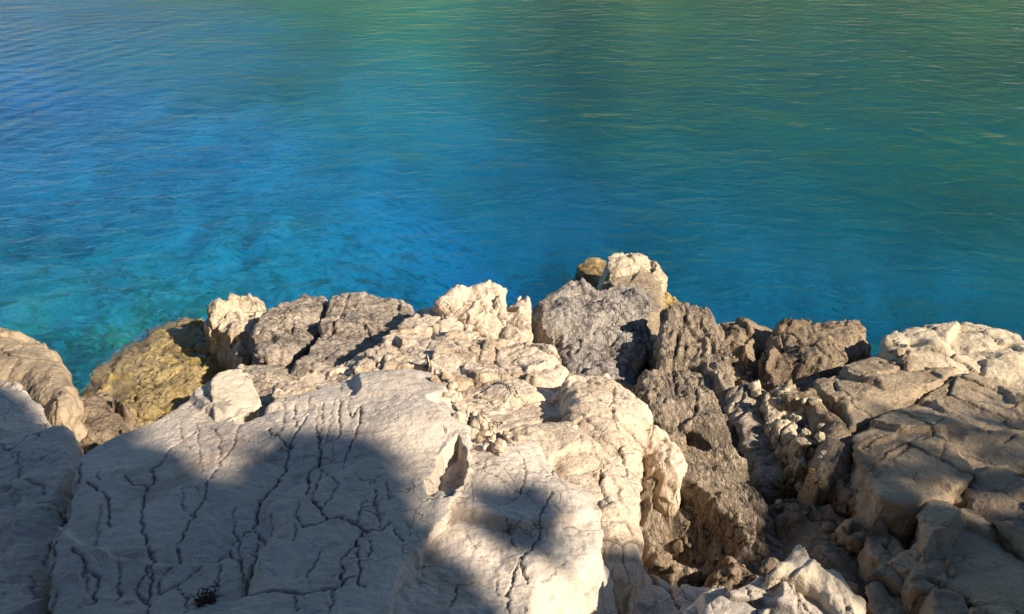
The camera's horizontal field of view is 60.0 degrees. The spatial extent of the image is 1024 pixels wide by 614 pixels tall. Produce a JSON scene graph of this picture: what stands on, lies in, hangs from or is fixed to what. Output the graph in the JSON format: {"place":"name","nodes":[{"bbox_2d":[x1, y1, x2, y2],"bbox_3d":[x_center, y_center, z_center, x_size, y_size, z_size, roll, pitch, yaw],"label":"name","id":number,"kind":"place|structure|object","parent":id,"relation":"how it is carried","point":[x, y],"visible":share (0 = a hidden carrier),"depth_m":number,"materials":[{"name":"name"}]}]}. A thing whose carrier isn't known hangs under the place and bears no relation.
{"place":"outdoors","nodes":[
{"label":"outdoors","id":0,"kind":"place"},
{"bbox_2d":[203,293,266,371],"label":"knobbly rock","id":1,"kind":"object","parent":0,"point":[231,321],"visible":0.27,"depth_m":7.07,"materials":[{"name":"stone"}]},
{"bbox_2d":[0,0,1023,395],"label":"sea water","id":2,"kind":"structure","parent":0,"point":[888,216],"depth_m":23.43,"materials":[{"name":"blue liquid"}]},
{"bbox_2d":[0,379,83,613],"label":"flat rock","id":3,"kind":"object","parent":2,"relation":"on","point":[40,456],"visible":0.57,"depth_m":3.46,"materials":[{"name":"stone"}]},
{"bbox_2d":[0,327,87,441],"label":"boulder","id":4,"kind":"object","parent":2,"relation":"on","point":[39,372],"visible":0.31,"depth_m":5.76,"materials":[{"name":"stone"}]},
{"bbox_2d":[79,392,138,454],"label":"boulder","id":5,"kind":"object","parent":2,"relation":"on","point":[108,416],"visible":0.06,"depth_m":5.71,"materials":[{"name":"brown stone"}]},
{"bbox_2d":[80,318,221,428],"bbox_3d":[-2.766,0.894,7.281,1.439,1.013,2.085,0,30,0],"label":"submerged rock","id":6,"kind":"object","parent":2,"relation":"on","point":[157,374],"visible":0.3,"depth_m":7.06,"materials":[{"name":"brown stone"}]},
{"bbox_2d":[207,369,261,422],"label":"limestone block","id":7,"kind":"structure","parent":2,"relation":"on","point":[236,387],"depth_m":4.00,"materials":[{"name":"beige stone"}]},
{"bbox_2d":[48,369,473,613],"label":"flat rock","id":8,"kind":"object","parent":2,"relation":"on","point":[322,500],"visible":0.88,"depth_m":3.05,"materials":[{"name":"stone"}]},
{"bbox_2d":[189,580,221,608],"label":"dry twigs","id":9,"kind":"object","parent":8,"relation":"on","point":[206,599],"visible":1,"depth_m":2.59,"materials":[{"name":"black plant"}]},
{"bbox_2d":[430,375,440,382],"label":"loose stone","id":10,"kind":"object","parent":8,"relation":"on","point":[435,378],"visible":0.94,"depth_m":4.01,"materials":[{"name":"beige stone"}]},
{"bbox_2d":[442,392,450,397],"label":"loose stone","id":11,"kind":"object","parent":8,"relation":"on","point":[446,394],"visible":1,"depth_m":3.88,"materials":[{"name":"beige stone"}]},
{"bbox_2d":[452,411,464,422],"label":"loose stone","id":12,"kind":"object","parent":8,"relation":"on","point":[459,416],"visible":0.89,"depth_m":3.64,"materials":[{"name":"beige stone"}]},
{"bbox_2d":[243,364,292,416],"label":"ledge rock","id":13,"kind":"object","parent":2,"relation":"on","point":[265,375],"visible":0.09,"depth_m":5.93,"materials":[{"name":"grey stone"}]},
{"bbox_2d":[236,364,244,369],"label":"loose stone","id":14,"kind":"object","parent":13,"relation":"on","point":[241,366],"visible":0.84,"depth_m":6.06,"materials":[{"name":"grey stone"}]},
{"bbox_2d":[247,293,328,368],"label":"limestone block","id":15,"kind":"structure","parent":2,"relation":"on","point":[285,334],"depth_m":6.70,"materials":[{"name":"grey stone"}]},
{"bbox_2d":[270,343,412,402],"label":"ledge rock","id":16,"kind":"object","parent":2,"relation":"on","point":[308,382],"visible":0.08,"depth_m":5.19,"materials":[{"name":"beige stone"}]},
{"bbox_2d":[290,291,413,379],"bbox_3d":[-1.153,0.511,6.713,0.943,0.941,1.575,0,30,0],"label":"ledge rock","id":17,"kind":"object","parent":2,"relation":"on","point":[351,325],"visible":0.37,"depth_m":6.58,"materials":[{"name":"grey stone"}]},
{"bbox_2d":[351,307,568,434],"bbox_3d":[-0.279,0.794,5.360,1.508,1.496,2.730,-22,37,-33],"label":"limestone outcrop","id":18,"kind":"object","parent":2,"relation":"on","point":[511,383],"visible":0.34,"depth_m":5.22,"materials":[{"name":"beige stone"}]},
{"bbox_2d":[433,280,507,338],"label":"knobbly rock","id":19,"kind":"object","parent":18,"relation":"on","point":[480,308],"visible":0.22,"depth_m":6.22,"materials":[{"name":"beige stone"}]},
{"bbox_2d":[501,296,532,342],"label":"knobbly rock","id":20,"kind":"object","parent":18,"relation":"on","point":[518,328],"visible":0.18,"depth_m":6.16,"materials":[{"name":"beige stone"}]},
{"bbox_2d":[427,354,504,444],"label":"fractured rock","id":21,"kind":"object","parent":2,"relation":"on","point":[479,420],"visible":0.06,"depth_m":4.31,"materials":[{"name":"beige stone"}]},
{"bbox_2d":[448,389,455,394],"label":"loose stone","id":22,"kind":"object","parent":21,"relation":"on","point":[451,391],"visible":0.48,"depth_m":4.56,"materials":[{"name":"beige stone"}]},
{"bbox_2d":[448,381,457,388],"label":"loose stone","id":23,"kind":"object","parent":21,"relation":"on","point":[452,385],"visible":0.88,"depth_m":4.77,"materials":[{"name":"beige stone"}]},
{"bbox_2d":[451,395,459,402],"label":"loose stone","id":24,"kind":"object","parent":21,"relation":"on","point":[454,398],"visible":0.94,"depth_m":4.47,"materials":[{"name":"beige stone"}]},
{"bbox_2d":[476,429,491,437],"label":"loose stone","id":25,"kind":"object","parent":21,"relation":"on","point":[486,433],"visible":0.98,"depth_m":3.98,"materials":[{"name":"beige stone"}]},
{"bbox_2d":[490,434,495,441],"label":"loose stone","id":26,"kind":"object","parent":21,"relation":"on","point":[493,437],"visible":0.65,"depth_m":3.94,"materials":[{"name":"beige stone"}]},
{"bbox_2d":[392,435,616,613],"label":"flat rock","id":27,"kind":"object","parent":2,"relation":"on","point":[522,532],"visible":0.84,"depth_m":3.01,"materials":[{"name":"stone"}]},
{"bbox_2d":[483,443,491,451],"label":"loose stone","id":28,"kind":"object","parent":27,"relation":"on","point":[487,447],"visible":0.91,"depth_m":3.56,"materials":[{"name":"beige stone"}]},
{"bbox_2d":[491,442,503,452],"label":"loose stone","id":29,"kind":"object","parent":27,"relation":"on","point":[497,447],"visible":1,"depth_m":3.52,"materials":[{"name":"beige stone"}]},
{"bbox_2d":[495,438,506,446],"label":"loose stone","id":30,"kind":"object","parent":27,"relation":"on","point":[501,440],"visible":0.59,"depth_m":3.57,"materials":[{"name":"beige stone"}]},
{"bbox_2d":[513,435,525,441],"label":"loose stone","id":31,"kind":"object","parent":27,"relation":"on","point":[519,438],"visible":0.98,"depth_m":3.69,"materials":[{"name":"beige stone"}]},
{"bbox_2d":[503,421,646,613],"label":"limestone outcrop","id":32,"kind":"object","parent":2,"relation":"on","point":[575,454],"visible":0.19,"depth_m":3.76,"materials":[{"name":"beige stone"}]},
{"bbox_2d":[531,277,651,389],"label":"limestone block","id":33,"kind":"structure","parent":2,"relation":"on","point":[582,326],"depth_m":6.42,"materials":[{"name":"grey stone"}]},
{"bbox_2d":[549,373,652,493],"bbox_3d":[0.343,1.014,4.613,0.785,1.186,1.218,0,30,0],"label":"boulder","id":34,"kind":"object","parent":2,"relation":"on","point":[610,416],"visible":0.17,"depth_m":4.36,"materials":[{"name":"beige stone"}]},
{"bbox_2d":[596,252,667,292],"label":"boulder","id":35,"kind":"object","parent":2,"relation":"on","point":[621,264],"visible":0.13,"depth_m":7.73,"materials":[{"name":"stone"}]},
{"bbox_2d":[609,271,664,370],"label":"ledge rock","id":36,"kind":"object","parent":2,"relation":"on","point":[645,280],"visible":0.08,"depth_m":7.38,"materials":[{"name":"stone"}]},
{"bbox_2d":[637,573,709,613],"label":"limestone outcrop","id":37,"kind":"object","parent":2,"relation":"on","point":[658,595],"visible":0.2,"depth_m":3.69,"materials":[{"name":"grey stone"}]},
{"bbox_2d":[630,303,743,456],"bbox_3d":[1.079,0.822,5.942,1.033,1.163,1.974,0,30,0],"label":"layered rock","id":38,"kind":"object","parent":2,"relation":"on","point":[685,384],"visible":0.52,"depth_m":5.60,"materials":[{"name":"grey stone"}]},
{"bbox_2d":[639,431,785,587],"bbox_3d":[0.868,1.349,4.757,1.128,1.301,1.288,0,30,0],"label":"layered rock","id":39,"kind":"object","parent":2,"relation":"on","point":[723,506],"visible":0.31,"depth_m":4.36,"materials":[{"name":"brown stone"}]},
{"bbox_2d":[651,550,671,567],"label":"loose stone","id":40,"kind":"object","parent":39,"relation":"on","point":[661,558],"visible":1,"depth_m":4.01,"materials":[{"name":"brown stone"}]},
{"bbox_2d":[642,425,687,516],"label":"layered rock","id":41,"kind":"object","parent":39,"relation":"on","point":[667,469],"visible":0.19,"depth_m":4.43,"materials":[{"name":"beige stone"}]},
{"bbox_2d":[670,564,678,573],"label":"loose stone","id":42,"kind":"object","parent":39,"relation":"on","point":[674,569],"visible":1,"depth_m":4.01,"materials":[{"name":"brown stone"}]},
{"bbox_2d":[672,538,683,552],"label":"loose stone","id":43,"kind":"object","parent":39,"relation":"on","point":[678,545],"visible":1,"depth_m":4.37,"materials":[{"name":"brown stone"}]},
{"bbox_2d":[683,537,687,545],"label":"loose stone","id":44,"kind":"object","parent":39,"relation":"on","point":[685,539],"visible":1,"depth_m":4.37,"materials":[{"name":"brown stone"}]},
{"bbox_2d":[683,520,689,525],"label":"loose stone","id":45,"kind":"object","parent":39,"relation":"on","point":[686,522],"visible":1,"depth_m":4.39,"materials":[{"name":"brown stone"}]},
{"bbox_2d":[695,555,704,565],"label":"loose stone","id":46,"kind":"object","parent":39,"relation":"on","point":[700,560],"visible":1,"depth_m":4.30,"materials":[{"name":"brown stone"}]},
{"bbox_2d":[699,531,707,538],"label":"loose stone","id":47,"kind":"object","parent":39,"relation":"on","point":[703,534],"visible":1,"depth_m":4.35,"materials":[{"name":"brown stone"}]},
{"bbox_2d":[702,539,709,544],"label":"loose stone","id":48,"kind":"object","parent":39,"relation":"on","point":[705,541],"visible":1,"depth_m":4.34,"materials":[{"name":"brown stone"}]},
{"bbox_2d":[752,542,764,554],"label":"loose stone","id":49,"kind":"object","parent":39,"relation":"on","point":[758,548],"visible":1,"depth_m":4.12,"materials":[{"name":"brown stone"}]},
{"bbox_2d":[701,558,758,590],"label":"boulder","id":50,"kind":"object","parent":2,"relation":"on","point":[721,575],"visible":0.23,"depth_m":3.89,"materials":[{"name":"brown stone"}]},
{"bbox_2d":[726,556,732,563],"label":"loose stone","id":51,"kind":"object","parent":50,"relation":"on","point":[729,559],"visible":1,"depth_m":3.94,"materials":[{"name":"brown stone"}]},
{"bbox_2d":[728,567,741,575],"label":"loose stone","id":52,"kind":"object","parent":50,"relation":"on","point":[733,571],"visible":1,"depth_m":3.88,"materials":[{"name":"brown stone"}]},
{"bbox_2d":[719,317,771,386],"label":"boulder","id":53,"kind":"object","parent":2,"relation":"on","point":[745,339],"visible":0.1,"depth_m":6.34,"materials":[{"name":"grey stone"}]},
{"bbox_2d":[723,383,797,504],"bbox_3d":[1.376,1.106,5.418,0.606,1.145,1.185,0,30,0],"label":"layered rock","id":54,"kind":"object","parent":2,"relation":"on","point":[766,465],"visible":0.18,"depth_m":4.99,"materials":[{"name":"grey stone"}]},
{"bbox_2d":[748,380,760,389],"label":"loose stone","id":55,"kind":"object","parent":54,"relation":"on","point":[755,384],"visible":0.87,"depth_m":5.34,"materials":[{"name":"stone"}]},
{"bbox_2d":[751,388,761,397],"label":"loose stone","id":56,"kind":"object","parent":54,"relation":"on","point":[755,393],"visible":1,"depth_m":5.30,"materials":[{"name":"stone"}]},
{"bbox_2d":[772,480,785,487],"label":"loose stone","id":57,"kind":"object","parent":54,"relation":"on","point":[776,483],"visible":1,"depth_m":4.72,"materials":[{"name":"grey stone"}]},
{"bbox_2d":[777,477,785,483],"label":"loose stone","id":58,"kind":"object","parent":54,"relation":"on","point":[781,480],"visible":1,"depth_m":4.73,"materials":[{"name":"stone"}]},
{"bbox_2d":[700,576,827,613],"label":"flat rock","id":59,"kind":"object","parent":2,"relation":"on","point":[754,597],"visible":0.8,"depth_m":2.63,"materials":[{"name":"stone"}]},
{"bbox_2d":[683,606,702,613],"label":"rock","id":60,"kind":"object","parent":59,"relation":"on","point":[691,610],"visible":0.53,"depth_m":2.76,"materials":[{"name":"white stone"}]},
{"bbox_2d":[759,379,816,490],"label":"fractured rock","id":61,"kind":"object","parent":2,"relation":"on","point":[794,457],"visible":0.16,"depth_m":4.94,"materials":[{"name":"stone"}]},
{"bbox_2d":[787,431,796,441],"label":"loose stone","id":62,"kind":"object","parent":61,"relation":"on","point":[791,436],"visible":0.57,"depth_m":4.85,"materials":[{"name":"stone"}]},
{"bbox_2d":[795,437,812,446],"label":"loose stone","id":63,"kind":"object","parent":61,"relation":"on","point":[803,441],"visible":1,"depth_m":4.70,"materials":[{"name":"stone"}]},
{"bbox_2d":[802,428,810,437],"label":"loose stone","id":64,"kind":"object","parent":61,"relation":"on","point":[806,432],"visible":0.92,"depth_m":4.76,"materials":[{"name":"stone"}]},
{"bbox_2d":[756,318,870,392],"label":"boulder","id":65,"kind":"object","parent":2,"relation":"on","point":[802,354],"visible":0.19,"depth_m":5.90,"materials":[{"name":"brown stone"}]},
{"bbox_2d":[761,545,865,613],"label":"limestone outcrop","id":66,"kind":"object","parent":2,"relation":"on","point":[807,576],"visible":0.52,"depth_m":2.63,"materials":[{"name":"beige stone"}]},
{"bbox_2d":[688,585,727,613],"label":"rock","id":67,"kind":"object","parent":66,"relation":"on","point":[706,597],"visible":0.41,"depth_m":2.75,"materials":[{"name":"white stone"}]},
{"bbox_2d":[760,557,779,573],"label":"loose stone","id":68,"kind":"object","parent":66,"relation":"on","point":[769,565],"visible":0.97,"depth_m":2.67,"materials":[{"name":"brown stone"}]},
{"bbox_2d":[768,498,867,613],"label":"boulder","id":69,"kind":"object","parent":2,"relation":"on","point":[824,550],"visible":0.26,"depth_m":4.18,"materials":[{"name":"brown stone"}]},
{"bbox_2d":[773,499,784,508],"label":"loose stone","id":70,"kind":"object","parent":69,"relation":"on","point":[778,503],"visible":1,"depth_m":4.40,"materials":[{"name":"grey stone"}]},
{"bbox_2d":[790,515,800,522],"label":"loose stone","id":71,"kind":"object","parent":69,"relation":"on","point":[795,519],"visible":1,"depth_m":4.26,"materials":[{"name":"grey stone"}]},
{"bbox_2d":[801,510,808,515],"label":"loose stone","id":72,"kind":"object","parent":69,"relation":"on","point":[805,513],"visible":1,"depth_m":4.30,"materials":[{"name":"grey stone"}]},
{"bbox_2d":[821,521,836,532],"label":"loose stone","id":73,"kind":"object","parent":69,"relation":"on","point":[828,527],"visible":1,"depth_m":4.14,"materials":[{"name":"grey stone"}]},
{"bbox_2d":[831,532,837,540],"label":"loose stone","id":74,"kind":"object","parent":69,"relation":"on","point":[834,536],"visible":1,"depth_m":4.10,"materials":[{"name":"grey stone"}]},
{"bbox_2d":[827,473,858,518],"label":"boulder","id":75,"kind":"object","parent":2,"relation":"on","point":[841,499],"visible":0.12,"depth_m":4.27,"materials":[{"name":"grey stone"}]},
{"bbox_2d":[813,357,958,443],"bbox_3d":[2.137,0.916,5.392,1.505,1.130,0.790,-22,36,-33],"label":"flat rock","id":76,"kind":"object","parent":2,"relation":"on","point":[856,397],"visible":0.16,"depth_m":5.15,"materials":[{"name":"stone"}]},
{"bbox_2d":[865,562,908,613],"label":"limestone block","id":77,"kind":"structure","parent":2,"relation":"on","point":[885,583],"depth_m":3.60,"materials":[{"name":"grey stone"}]},
{"bbox_2d":[887,547,922,579],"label":"limestone block","id":78,"kind":"structure","parent":2,"relation":"on","point":[902,564],"depth_m":3.68,"materials":[{"name":"grey stone"}]},
{"bbox_2d":[901,552,955,613],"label":"limestone block","id":79,"kind":"structure","parent":2,"relation":"on","point":[922,580],"depth_m":3.55,"materials":[{"name":"grey stone"}]},
{"bbox_2d":[875,321,1023,388],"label":"limestone block","id":80,"kind":"structure","parent":2,"relation":"on","point":[995,355],"depth_m":5.72,"materials":[{"name":"beige stone"}]},
{"bbox_2d":[893,347,903,353],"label":"loose stone","id":81,"kind":"object","parent":80,"relation":"on","point":[900,349],"visible":0.86,"depth_m":5.62,"materials":[{"name":"stone"}]},
{"bbox_2d":[895,351,902,358],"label":"loose stone","id":82,"kind":"object","parent":80,"relation":"on","point":[898,354],"visible":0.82,"depth_m":5.59,"materials":[{"name":"stone"}]},
{"bbox_2d":[902,355,911,361],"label":"loose stone","id":83,"kind":"object","parent":80,"relation":"on","point":[908,358],"visible":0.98,"depth_m":5.49,"materials":[{"name":"stone"}]},
{"bbox_2d":[953,492,966,507],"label":"limestone block","id":84,"kind":"structure","parent":2,"relation":"on","point":[960,501],"depth_m":4.12,"materials":[{"name":"brown stone"}]},
{"bbox_2d":[908,499,1023,613],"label":"flat rock","id":85,"kind":"object","parent":2,"relation":"on","point":[989,569],"visible":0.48,"depth_m":3.69,"materials":[{"name":"stone"}]},
{"bbox_2d":[966,605,1013,613],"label":"layered rock","id":86,"kind":"object","parent":2,"relation":"on","point":[993,609],"visible":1,"depth_m":3.28,"materials":[{"name":"stone"}]},
{"bbox_2d":[962,464,1023,561],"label":"flat rock","id":87,"kind":"object","parent":2,"relation":"on","point":[994,496],"visible":0.22,"depth_m":4.05,"materials":[{"name":"stone"}]},
{"bbox_2d":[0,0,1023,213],"bbox_3d":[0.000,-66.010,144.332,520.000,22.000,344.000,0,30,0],"label":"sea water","id":88,"kind":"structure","parent":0,"point":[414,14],"depth_m":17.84,"materials":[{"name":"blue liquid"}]},
{"bbox_2d":[574,257,605,288],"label":"ledge rock","id":89,"kind":"object","parent":88,"relation":"in","point":[590,270],"visible":0.16,"depth_m":8.43,"materials":[{"name":"brown stone"}]},
{"bbox_2d":[663,291,689,309],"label":"knobbly rock","id":90,"kind":"object","parent":88,"relation":"in","point":[670,300],"visible":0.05,"depth_m":7.51,"materials":[{"name":"yellow stone"}]},
{"bbox_2d":[779,388,853,505],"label":"boulder","id":91,"kind":"object","parent":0,"point":[833,465],"visible":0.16,"depth_m":4.53,"materials":[{"name":"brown stone"}]},
{"bbox_2d":[794,481,802,491],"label":"loose stone","id":92,"kind":"object","parent":91,"relation":"on","point":[798,485],"visible":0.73,"depth_m":4.50,"materials":[{"name":"stone"}]},
{"bbox_2d":[801,397,807,405],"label":"loose stone","id":93,"kind":"object","parent":91,"relation":"on","point":[804,401],"visible":1,"depth_m":4.99,"materials":[{"name":"stone"}]},
{"bbox_2d":[808,467,814,473],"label":"loose stone","id":94,"kind":"object","parent":91,"relation":"on","point":[811,470],"visible":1,"depth_m":4.37,"materials":[{"name":"brown stone"}]},
{"bbox_2d":[808,397,821,404],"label":"loose stone","id":95,"kind":"object","parent":91,"relation":"on","point":[812,401],"visible":1,"depth_m":4.96,"materials":[{"name":"stone"}]},
{"bbox_2d":[814,432,824,442],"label":"loose stone","id":96,"kind":"object","parent":91,"relation":"on","point":[819,437],"visible":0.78,"depth_m":4.66,"materials":[{"name":"stone"}]},
{"bbox_2d":[817,422,825,431],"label":"loose stone","id":97,"kind":"object","parent":91,"relation":"on","point":[820,427],"visible":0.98,"depth_m":4.81,"materials":[{"name":"stone"}]},
{"bbox_2d":[819,480,829,490],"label":"loose stone","id":98,"kind":"object","parent":91,"relation":"on","point":[824,486],"visible":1,"depth_m":4.31,"materials":[{"name":"brown stone"}]},
{"bbox_2d":[835,517,870,554],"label":"limestone block","id":99,"kind":"structure","parent":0,"point":[859,527],"depth_m":4.06,"materials":[{"name":"stone"}]},
{"bbox_2d":[841,526,847,532],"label":"loose stone","id":100,"kind":"object","parent":99,"relation":"on","point":[844,529],"visible":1,"depth_m":4.06,"materials":[{"name":"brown stone"}]},
{"bbox_2d":[845,535,863,550],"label":"loose stone","id":101,"kind":"object","parent":99,"relation":"on","point":[854,542],"visible":1,"depth_m":3.97,"materials":[{"name":"brown stone"}]},
{"bbox_2d":[857,518,905,585],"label":"limestone block","id":102,"kind":"structure","parent":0,"point":[881,544],"depth_m":3.89,"materials":[{"name":"grey stone"}]},
{"bbox_2d":[849,372,1023,549],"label":"flat rock","id":103,"kind":"object","parent":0,"point":[949,440],"visible":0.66,"depth_m":4.44,"materials":[{"name":"stone"}]},
{"bbox_2d":[919,588,968,613],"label":"limestone block","id":104,"kind":"structure","parent":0,"point":[938,601],"depth_m":3.39,"materials":[{"name":"grey stone"}]}
]}

